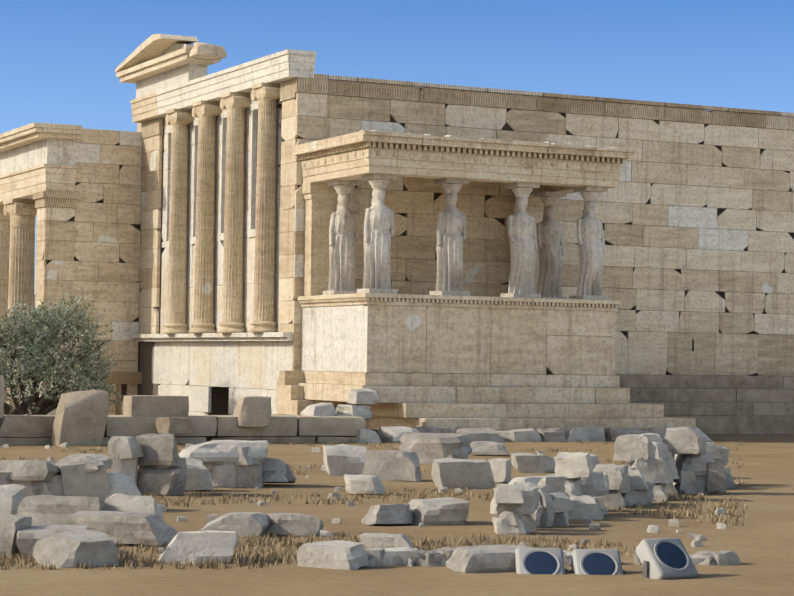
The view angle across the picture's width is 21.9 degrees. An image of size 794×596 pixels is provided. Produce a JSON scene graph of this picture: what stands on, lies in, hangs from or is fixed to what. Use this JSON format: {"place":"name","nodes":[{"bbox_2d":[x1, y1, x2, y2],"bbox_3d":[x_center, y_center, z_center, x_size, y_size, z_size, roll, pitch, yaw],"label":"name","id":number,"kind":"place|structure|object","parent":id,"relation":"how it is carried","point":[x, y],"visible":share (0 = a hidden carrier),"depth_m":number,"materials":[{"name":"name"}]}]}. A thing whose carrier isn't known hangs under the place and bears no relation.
{"place":"outdoors","nodes":[
{"label":"outdoors","id":0,"kind":"place"},
{"bbox_2d":[0,64,615,414],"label":"erechtheion restored marble","id":1,"kind":"object","parent":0,"point":[334,338],"visible":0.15,"depth_m":46.85},
{"bbox_2d":[0,295,793,595],"bbox_3d":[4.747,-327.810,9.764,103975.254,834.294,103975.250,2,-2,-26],"label":"terrain","id":2,"kind":"structure","parent":0,"point":[760,543],"depth_m":18.16,"materials":[{"name":"brown soil"}]},
{"bbox_2d":[0,286,122,414],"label":"olive tree","id":3,"kind":"object","parent":2,"relation":"on","point":[51,315],"depth_m":45.48,"materials":[{"name":"green plant"}]},
{"bbox_2d":[96,372,141,414],"bbox_3d":[-7.049,3.171,51.417,1.470,2.660,0.350,2,-2,-26],"label":"sign","id":4,"kind":"object","parent":2,"relation":"on","point":[119,378],"visible":0.17,"depth_m":51.35,"materials":[{"name":"brown"}]},
{"bbox_2d":[0,388,740,572],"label":"rubble limestone blocks","id":5,"kind":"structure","parent":2,"relation":"on","point":[69,511],"depth_m":20.67,"materials":[{"name":"grey stone"}]},
{"bbox_2d":[0,433,747,569],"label":"dry grass tufts","id":6,"kind":"object","parent":2,"relation":"on","point":[252,541],"visible":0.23,"depth_m":17.80,"materials":[{"name":"beige plant"}]},
{"bbox_2d":[0,34,793,433],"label":"temple wall","id":7,"kind":"structure","parent":2,"relation":"on","point":[454,364],"depth_m":45.75,"materials":[{"name":"beige stone"}]},
{"bbox_2d":[33,74,793,208],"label":"erechtheion carved bands","id":8,"kind":"object","parent":7,"relation":"attached to","point":[325,84],"visible":0.88,"depth_m":45.88,"materials":[{"name":"beige stone"}]},
{"bbox_2d":[323,173,609,299],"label":"caryatid statues","id":9,"kind":"object","parent":7,"relation":"on","point":[524,239],"visible":1,"depth_m":41.95,"materials":[{"name":"stone"}]},
{"bbox_2d":[0,374,793,445],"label":"terrace wall blocks","id":10,"kind":"structure","parent":2,"relation":"on","point":[714,404],"depth_m":37.58,"materials":[{"name":"stone"}]},
{"bbox_2d":[513,547,566,574],"bbox_3d":[1.063,2.091,15.278,0.403,0.453,0.335,1,-2,-2],"label":"floodlight","id":11,"kind":"object","parent":2,"relation":"on","point":[539,560],"visible":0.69,"depth_m":15.25,"materials":[{"name":"grey"}]},
{"bbox_2d":[570,549,624,574],"bbox_3d":[1.493,2.103,15.293,0.403,0.453,0.335,1,-2,-5],"label":"floodlight","id":12,"kind":"object","parent":2,"relation":"on","point":[595,561],"visible":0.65,"depth_m":15.27,"materials":[{"name":"grey"}]},
{"bbox_2d":[635,538,697,579],"bbox_3d":[1.983,2.001,15.108,0.403,0.457,0.328,2,-2,-31],"label":"floodlight","id":13,"kind":"object","parent":2,"relation":"on","point":[664,558],"visible":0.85,"depth_m":15.03,"materials":[{"name":"grey"}]},
{"bbox_2d":[0,0,793,294],"label":"sky","id":14,"kind":"structure","parent":0,"point":[59,59],"materials":[{"name":"blue"}]},
{"bbox_2d":[46,88,793,414],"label":"wall holes","id":15,"kind":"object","parent":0,"point":[219,400],"visible":0.02,"depth_m":48.19,"materials":[{"name":"black"}]}
]}

